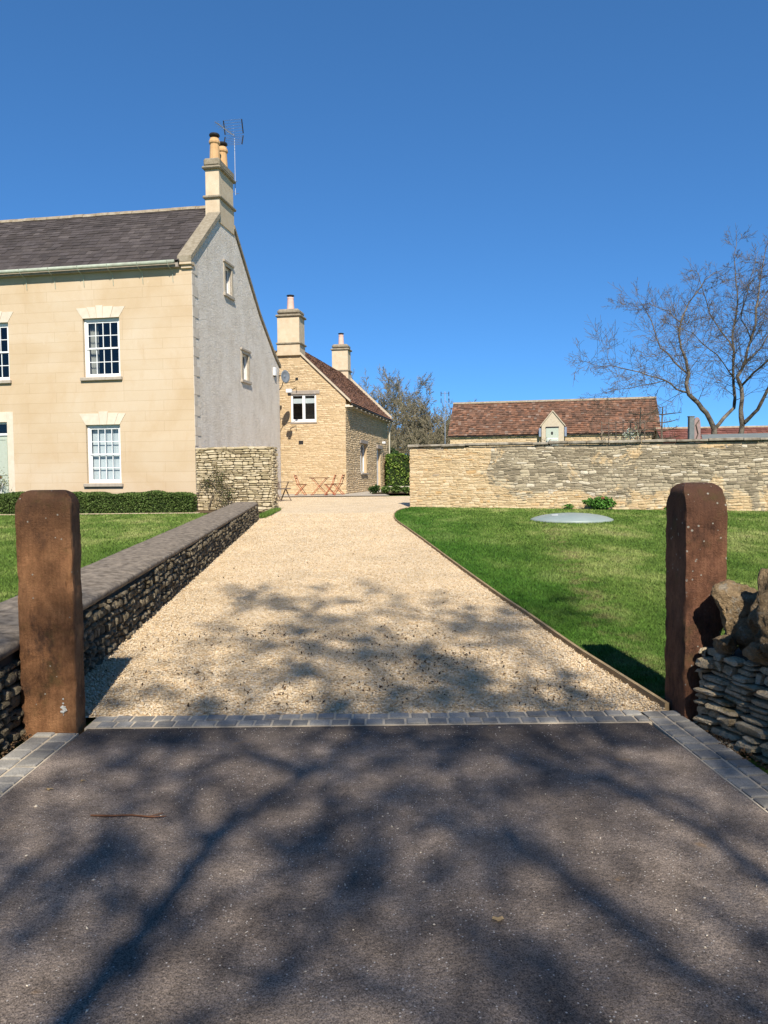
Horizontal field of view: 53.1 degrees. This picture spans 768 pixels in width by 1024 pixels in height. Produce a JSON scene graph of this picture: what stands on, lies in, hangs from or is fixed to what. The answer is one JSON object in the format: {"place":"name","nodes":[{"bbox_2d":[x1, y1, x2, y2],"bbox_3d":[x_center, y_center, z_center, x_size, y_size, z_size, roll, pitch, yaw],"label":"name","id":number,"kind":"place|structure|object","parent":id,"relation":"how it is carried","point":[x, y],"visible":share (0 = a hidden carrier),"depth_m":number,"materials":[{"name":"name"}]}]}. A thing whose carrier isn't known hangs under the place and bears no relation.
{"place":"outdoors","nodes":[
{"label":"outdoors","id":0,"kind":"place"},
{"bbox_2d":[0,512,199,514],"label":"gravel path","id":1,"kind":"structure","parent":0,"point":[115,513],"depth_m":22.46,"materials":[{"name":"beige gravel"}]},
{"bbox_2d":[0,512,207,601],"bbox_3d":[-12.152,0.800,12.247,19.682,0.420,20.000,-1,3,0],"label":"lawn","id":2,"kind":"structure","parent":0,"point":[103,522],"depth_m":16.73,"materials":[{"name":"green plant"}]},
{"bbox_2d":[192,510,264,512],"bbox_3d":[-12.690,0.043,23.248,18.620,0.032,1.350,-1,3,0],"label":"planting bed","id":3,"kind":"object","parent":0,"point":[205,511],"depth_m":23.10,"materials":[{"name":"soil"}]},
{"bbox_2d":[0,490,196,513],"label":"box hedge","id":4,"kind":"object","parent":3,"relation":"on","point":[155,501],"visible":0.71,"depth_m":22.68,"materials":[{"name":"green plant"}]},
{"bbox_2d":[280,490,389,496],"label":"terrace paving","id":5,"kind":"structure","parent":0,"point":[367,493],"depth_m":32.27,"materials":[{"name":"beige stone"}]},
{"bbox_2d":[294,475,306,494],"bbox_3d":[-3.461,-1.114,31.884,0.486,0.854,0.407,0,3,6],"label":"bistro chair","id":6,"kind":"object","parent":5,"relation":"on","point":[300,486],"visible":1,"depth_m":31.74,"materials":[{"name":"orange wood"}]},
{"bbox_2d":[311,478,327,494],"bbox_3d":[-2.672,-1.059,31.835,0.757,0.733,0.600,0,3,4],"label":"bistro table","id":7,"kind":"object","parent":5,"relation":"on","point":[319,486],"visible":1,"depth_m":31.75,"materials":[{"name":"orange wood"}]},
{"bbox_2d":[324,475,335,494],"bbox_3d":[-2.220,-1.111,31.680,0.485,0.854,0.407,0,3,4],"label":"bistro chair","id":8,"kind":"object","parent":5,"relation":"on","point":[329,488],"visible":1,"depth_m":31.51,"materials":[{"name":"orange wood"}]},
{"bbox_2d":[332,474,344,494],"bbox_3d":[-1.901,-1.143,32.128,0.486,0.854,0.407,0,3,10],"label":"bistro chair","id":9,"kind":"object","parent":5,"relation":"on","point":[338,489],"visible":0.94,"depth_m":32.17,"materials":[{"name":"orange wood"}]},
{"bbox_2d":[85,496,664,717],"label":"gravel drive","id":10,"kind":"structure","parent":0,"point":[355,504],"depth_m":6.57,"materials":[{"name":"beige gravel"}]},
{"bbox_2d":[276,479,292,500],"bbox_3d":[-3.851,-0.988,28.307,0.768,1.183,0.683,1,3,30],"label":"garden armchair","id":11,"kind":"object","parent":10,"relation":"on","point":[279,488],"visible":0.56,"depth_m":28.47,"materials":[{"name":"brown wood"}]},
{"bbox_2d":[102,551,605,709],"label":"leaf litter","id":12,"kind":"object","parent":10,"relation":"on","point":[380,686],"visible":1,"depth_m":5.93,"materials":[{"name":"brown plant"}]},
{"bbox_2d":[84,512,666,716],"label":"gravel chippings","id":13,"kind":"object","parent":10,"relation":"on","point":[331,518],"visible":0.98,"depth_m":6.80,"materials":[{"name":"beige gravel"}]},
{"bbox_2d":[0,723,767,1023],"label":"asphalt apron","id":14,"kind":"object","parent":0,"point":[111,973],"visible":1,"depth_m":2.84,"materials":[{"name":"grey asphalt"}]},
{"bbox_2d":[0,732,78,797],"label":"sett strip","id":15,"kind":"object","parent":14,"relation":"on","point":[22,761],"visible":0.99,"depth_m":4.11,"materials":[{"name":"grey stone"}]},
{"bbox_2d":[90,812,165,817],"bbox_3d":[-1.127,1.338,3.387,0.341,0.013,0.046,-1,3,0],"label":"fallen twig","id":16,"kind":"object","parent":14,"relation":"on","point":[150,816],"visible":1,"depth_m":3.38,"materials":[{"name":"brown wood"}]},
{"bbox_2d":[5,726,767,1023],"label":"pale grit","id":17,"kind":"object","parent":14,"relation":"on","point":[549,1000],"visible":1,"depth_m":2.91,"materials":[{"name":"beige gravel"}]},
{"bbox_2d":[492,916,503,920],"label":"dead leaf","id":18,"kind":"object","parent":14,"relation":"on","point":[499,918],"visible":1,"depth_m":2.58,"materials":[{"name":"beige plant"}]},
{"bbox_2d":[641,711,767,813],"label":"sett strip","id":19,"kind":"object","parent":14,"relation":"on","point":[747,779],"visible":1,"depth_m":4.02,"materials":[{"name":"grey stone"}]},
{"bbox_2d":[695,723,767,770],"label":"brown debris","id":20,"kind":"object","parent":19,"relation":"on","point":[741,751],"visible":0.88,"depth_m":4.11,"materials":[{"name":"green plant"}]},
{"bbox_2d":[0,0,767,444],"label":"sky","id":21,"kind":"structure","parent":0,"point":[450,189],"materials":[{"name":"blue"}]},
{"bbox_2d":[1,493,767,774],"bbox_3d":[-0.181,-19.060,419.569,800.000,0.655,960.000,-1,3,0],"label":"ground","id":22,"kind":"structure","parent":0,"point":[89,720],"depth_m":4.90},
{"bbox_2d":[0,470,8,491],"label":"potted shrub","id":23,"kind":"object","parent":22,"relation":"on","point":[2,485],"visible":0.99,"depth_m":24.25,"materials":[{"name":"green plant"}]},
{"bbox_2d":[15,490,86,740],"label":"gate pillar","id":24,"kind":"structure","parent":22,"relation":"on","point":[50,603],"depth_m":4.49,"materials":[{"name":"red stone"}]},
{"bbox_2d":[0,502,259,758],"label":"stone wall","id":25,"kind":"structure","parent":22,"relation":"on","point":[126,592],"depth_m":7.28,"materials":[{"name":"grey stone"}]},
{"bbox_2d":[0,733,31,757],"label":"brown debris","id":26,"kind":"object","parent":25,"relation":"on","point":[13,746],"visible":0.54,"depth_m":4.34,"materials":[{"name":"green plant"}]},
{"bbox_2d":[0,132,280,509],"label":"farmhouse","id":27,"kind":"object","parent":22,"relation":"on","point":[137,352],"visible":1,"depth_m":24.25,"materials":[{"name":"paint"}]},
{"bbox_2d":[0,436,8,492],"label":"front door","id":28,"kind":"structure","parent":27,"relation":"in","point":[3,439],"depth_m":24.77,"materials":[{"name":"white paint"}]},
{"bbox_2d":[0,323,11,383],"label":"window","id":29,"kind":"structure","parent":27,"relation":"in","point":[4,341],"depth_m":26.27,"materials":[{"name":"white paint"}]},
{"bbox_2d":[80,318,122,380],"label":"window","id":30,"kind":"structure","parent":27,"relation":"in","point":[102,338],"depth_m":24.27,"materials":[{"name":"white paint"}]},
{"bbox_2d":[83,425,123,486],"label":"window","id":31,"kind":"structure","parent":27,"relation":"in","point":[104,446],"depth_m":24.26,"materials":[{"name":"white paint"}]},
{"bbox_2d":[223,259,234,300],"bbox_3d":[-5.370,-7.922,26.279,0.230,1.210,0.940,0,3,10],"label":"side window","id":32,"kind":"structure","parent":27,"relation":"in","point":[226,264],"depth_m":26.37,"materials":[{"name":"white paint"}]},
{"bbox_2d":[215,119,243,194],"bbox_3d":[-5.303,-12.289,26.324,0.766,2.507,0.930,0,3,10],"label":"roof aerial","id":33,"kind":"object","parent":27,"relation":"attached to","point":[229,131],"visible":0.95,"depth_m":26.62,"materials":[{"name":"metal"}]},
{"bbox_2d":[240,347,251,384],"bbox_3d":[-5.083,-5.292,27.941,0.230,1.230,1.010,0,3,10],"label":"side window","id":34,"kind":"structure","parent":27,"relation":"in","point":[243,351],"depth_m":28.10,"materials":[{"name":"white paint"}]},
{"bbox_2d":[273,367,276,376],"bbox_3d":[-4.432,-5.676,31.188,0.100,0.370,0.240,0,3,10],"label":"alarm box","id":35,"kind":"object","parent":27,"relation":"attached to","point":[274,372],"visible":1,"depth_m":31.11,"materials":[{"name":"white paint"}]},
{"bbox_2d":[195,446,277,510],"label":"rubble wall","id":36,"kind":"structure","parent":22,"relation":"on","point":[252,471],"depth_m":23.33,"materials":[{"name":"stone"}]},
{"bbox_2d":[196,460,231,509],"bbox_3d":[-5.147,-0.828,23.278,1.230,1.514,0.422,0,3,10],"label":"climbing rose","id":37,"kind":"object","parent":36,"relation":"attached to","point":[211,482],"visible":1,"depth_m":23.29,"materials":[{"name":"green plant"}]},
{"bbox_2d":[213,483,238,507],"bbox_3d":[-4.820,-0.445,23.246,0.872,0.925,0.355,0,3,5],"label":"climbing rose","id":38,"kind":"object","parent":36,"relation":"attached to","point":[228,496],"visible":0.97,"depth_m":23.23,"materials":[{"name":"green plant"}]},
{"bbox_2d":[275,294,392,493],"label":"stone cottage","id":39,"kind":"structure","parent":22,"relation":"on","point":[335,417],"depth_m":33.75,"materials":[{"name":"beige stone"}]},
{"bbox_2d":[279,370,297,389],"bbox_3d":[-4.001,-5.485,31.939,0.832,0.830,0.291,-1,3,-15],"label":"satellite dish","id":40,"kind":"object","parent":39,"relation":"attached to","point":[285,376],"visible":1,"depth_m":31.95,"materials":[{"name":"grey metal"}]},
{"bbox_2d":[286,388,296,395],"bbox_3d":[-3.851,-5.008,31.893,0.387,0.376,0.318,0,3,10],"label":"security lamp","id":41,"kind":"object","parent":39,"relation":"attached to","point":[289,391],"visible":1,"depth_m":31.77,"materials":[{"name":"white paint"}]},
{"bbox_2d":[290,394,316,423],"bbox_3d":[-3.446,-4.563,34.071,1.750,1.810,0.950,0,3,10],"label":"casement window","id":42,"kind":"structure","parent":39,"relation":"in","point":[303,407],"depth_m":33.78,"materials":[{"name":"white paint"}]},
{"bbox_2d":[360,444,368,473],"bbox_3d":[-1.045,-2.572,37.371,0.290,1.490,1.660,0,3,10],"label":"side window","id":43,"kind":"structure","parent":39,"relation":"in","point":[362,472],"depth_m":38.06,"materials":[{"name":"white paint"}]},
{"bbox_2d":[377,449,377,485],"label":"side door","id":44,"kind":"structure","parent":39,"relation":"in","point":[377,449],"depth_m":41.80,"materials":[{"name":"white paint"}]},
{"bbox_2d":[84,710,652,730],"bbox_3d":[-0.088,1.291,4.701,3.400,0.070,0.216,-1,3,0],"label":"sett strip","id":45,"kind":"object","parent":22,"relation":"on","point":[398,719],"visible":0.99,"depth_m":4.67,"materials":[{"name":"grey stone"}]},
{"bbox_2d":[388,446,398,453],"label":"evergreen bush","id":46,"kind":"object","parent":22,"relation":"on","point":[394,451],"visible":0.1,"depth_m":61.85,"materials":[{"name":"green plant"}]},
{"bbox_2d":[385,453,409,485],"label":"laurel hedge","id":47,"kind":"object","parent":22,"relation":"on","point":[397,469],"visible":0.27,"depth_m":42.59,"materials":[{"name":"green plant"}]},
{"bbox_2d":[351,364,452,447],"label":"bare tree","id":48,"kind":"object","parent":22,"relation":"on","point":[389,402],"visible":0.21,"depth_m":84.45,"materials":[{"name":"brown plant"}]},
{"bbox_2d":[388,424,426,454],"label":"bare tree","id":49,"kind":"object","parent":22,"relation":"on","point":[400,441],"visible":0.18,"depth_m":75.61,"materials":[{"name":"brown plant"}]},
{"bbox_2d":[388,394,451,455],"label":"bare tree","id":50,"kind":"object","parent":22,"relation":"on","point":[397,416],"visible":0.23,"depth_m":78.93,"materials":[{"name":"brown plant"}]},
{"bbox_2d":[390,418,450,454],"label":"bare tree","id":51,"kind":"object","parent":22,"relation":"on","point":[414,435],"visible":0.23,"depth_m":70.12,"materials":[{"name":"brown plant"}]},
{"bbox_2d":[388,382,476,443],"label":"bare tree","id":52,"kind":"object","parent":22,"relation":"on","point":[424,408],"visible":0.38,"depth_m":77.23,"materials":[{"name":"brown plant"}]},
{"bbox_2d":[428,410,448,439],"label":"bare tree","id":53,"kind":"object","parent":22,"relation":"on","point":[437,416],"visible":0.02,"depth_m":85.52,"materials":[{"name":"brown plant"}]},
{"bbox_2d":[394,507,668,710],"bbox_3d":[0.916,0.580,14.216,0.693,0.547,18.851,-1,3,-3],"label":"timber edging","id":54,"kind":"object","parent":22,"relation":"on","point":[643,691],"visible":0.62,"depth_m":6.50,"materials":[{"name":"brown wood"}]},
{"bbox_2d":[448,396,660,446],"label":"stone barn","id":55,"kind":"structure","parent":22,"relation":"on","point":[523,421],"depth_m":59.28,"materials":[{"name":"tile"}]},
{"bbox_2d":[441,392,448,443],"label":"aerial","id":56,"kind":"object","parent":55,"relation":"attached to","point":[445,422],"visible":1,"depth_m":63.24,"materials":[{"name":"metal"}]},
{"bbox_2d":[546,426,558,441],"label":"loft door","id":57,"kind":"structure","parent":55,"relation":"in","point":[552,433],"depth_m":57.66,"materials":[{"name":"white paint"}]},
{"bbox_2d":[407,437,767,510],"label":"boundary wall","id":58,"kind":"structure","parent":22,"relation":"on","point":[631,474],"depth_m":22.43,"materials":[{"name":"stone"}]},
{"bbox_2d":[591,431,622,440],"bbox_3d":[6.665,-1.995,23.022,1.087,0.861,0.623,-1,3,-15],"label":"dry shrub","id":59,"kind":"object","parent":58,"relation":"on","point":[608,436],"visible":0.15,"depth_m":23.05,"materials":[{"name":"brown plant"}]},
{"bbox_2d":[601,420,645,443],"bbox_3d":[10.395,-2.389,33.404,1.880,3.150,0.065,0,3,10],"label":"trellis","id":60,"kind":"object","parent":22,"relation":"on","point":[630,422],"visible":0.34,"depth_m":33.33,"materials":[{"name":"brown wood"}]},
{"bbox_2d":[619,423,639,443],"bbox_3d":[10.466,-2.322,32.844,1.215,2.913,0.852,-1,3,0],"label":"blossom shrub","id":61,"kind":"object","parent":22,"relation":"on","point":[626,435],"visible":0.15,"depth_m":32.76,"materials":[{"name":"white plant"}]},
{"bbox_2d":[621,407,658,443],"bbox_3d":[11.175,-2.703,33.528,1.577,3.752,0.256,0,3,10],"label":"trained tree","id":62,"kind":"object","parent":22,"relation":"on","point":[640,414],"visible":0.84,"depth_m":33.44,"materials":[{"name":"brown plant"}]},
{"bbox_2d":[645,407,680,438],"bbox_3d":[12.128,-2.712,33.523,1.593,3.752,0.214,0,3,12],"label":"trained tree","id":63,"kind":"object","parent":22,"relation":"on","point":[662,430],"visible":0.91,"depth_m":33.44,"materials":[{"name":"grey plant"}]},
{"bbox_2d":[564,223,767,437],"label":"bare tree","id":64,"kind":"object","parent":22,"relation":"on","point":[703,410],"visible":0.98,"depth_m":28.68,"materials":[{"name":"brown plant"}]},
{"bbox_2d":[687,416,694,442],"bbox_3d":[10.363,-1.793,25.948,0.200,2.880,0.200,-1,3,0],"label":"grey post","id":65,"kind":"object","parent":22,"relation":"on","point":[691,420],"visible":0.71,"depth_m":25.82,"materials":[{"name":"grey metal"}]},
{"bbox_2d":[664,482,727,721],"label":"gate pillar","id":66,"kind":"structure","parent":22,"relation":"on","point":[696,541],"depth_m":4.63,"materials":[{"name":"brown stone"}]},
{"bbox_2d":[694,417,700,442],"bbox_3d":[10.604,-1.784,26.026,0.220,2.850,0.106,-1,3,0],"label":"rounded board","id":67,"kind":"object","parent":22,"relation":"on","point":[697,428],"visible":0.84,"depth_m":25.97,"materials":[{"name":"pink wood"}]},
{"bbox_2d":[652,425,767,442],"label":"outbuilding","id":68,"kind":"structure","parent":22,"relation":"on","point":[682,432],"depth_m":44.46,"materials":[{"name":"red tile"}]},
{"bbox_2d":[693,568,767,764],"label":"dry stone wall","id":69,"kind":"structure","parent":22,"relation":"on","point":[731,701],"depth_m":4.30,"materials":[{"name":"grey stone"}]},
{"bbox_2d":[701,433,767,441],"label":"flat roof shed","id":70,"kind":"structure","parent":22,"relation":"on","point":[746,435],"depth_m":22.76,"materials":[{"name":"white wood"}]},
{"bbox_2d":[706,234,767,433],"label":"bare tree","id":71,"kind":"object","parent":22,"relation":"on","point":[742,422],"visible":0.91,"depth_m":28.80,"materials":[{"name":"brown plant"}]},
{"bbox_2d":[395,506,767,697],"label":"lawn","id":72,"kind":"structure","parent":0,"point":[597,612],"depth_m":11.38,"materials":[{"name":"green plant"}]},
{"bbox_2d":[562,504,573,508],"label":"weed clump","id":73,"kind":"object","parent":72,"relation":"on","point":[568,506],"visible":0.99,"depth_m":22.48,"materials":[{"name":"green plant"}]},
{"bbox_2d":[530,513,613,523],"bbox_3d":[4.571,0.123,18.730,1.970,0.206,1.970,-1,3,0],"label":"tank lid","id":74,"kind":"object","parent":72,"relation":"on","point":[581,518],"visible":0.97,"depth_m":18.08,"materials":[{"name":"white paint"}]},
{"bbox_2d":[582,496,616,509],"bbox_3d":[6.208,-0.251,22.142,1.003,0.442,0.456,-1,3,0],"label":"weed clump","id":75,"kind":"object","parent":72,"relation":"on","point":[597,503],"visible":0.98,"depth_m":22.06,"materials":[{"name":"green plant"}]},
{"label":"flower bed","id":76,"kind":"structure","parent":0,"visible":0},
{"bbox_2d":[368,484,379,493],"bbox_3d":[-0.418,-1.001,33.209,0.600,0.439,0.446,-1,3,0],"label":"bed plant","id":77,"kind":"object","parent":76,"relation":"on","point":[374,489],"visible":1,"depth_m":33.12,"materials":[{"name":"green plant"}]},
{"bbox_2d":[381,486,390,493],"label":"bed plant","id":78,"kind":"object","parent":76,"relation":"on","point":[385,489],"visible":1,"depth_m":32.80,"materials":[{"name":"green plant"}]},
{"bbox_2d":[390,485,402,493],"bbox_3d":[0.538,-0.978,32.894,0.572,0.426,0.449,-1,3,0],"label":"bed plant","id":79,"kind":"object","parent":76,"relation":"on","point":[396,489],"visible":1,"depth_m":32.83,"materials":[{"name":"green plant"}]},
{"bbox_2d":[402,486,409,493],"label":"bed plant","id":80,"kind":"object","parent":76,"relation":"on","point":[406,489],"visible":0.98,"depth_m":32.90,"materials":[{"name":"green plant"}]},
{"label":"grass verge","id":81,"kind":"structure","parent":0,"visible":0},
{"bbox_2d":[259,507,280,517],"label":"verge grass","id":82,"kind":"structure","parent":81,"relation":"on","point":[267,513],"depth_m":21.45,"materials":[{"name":"green plant"}]}
]}

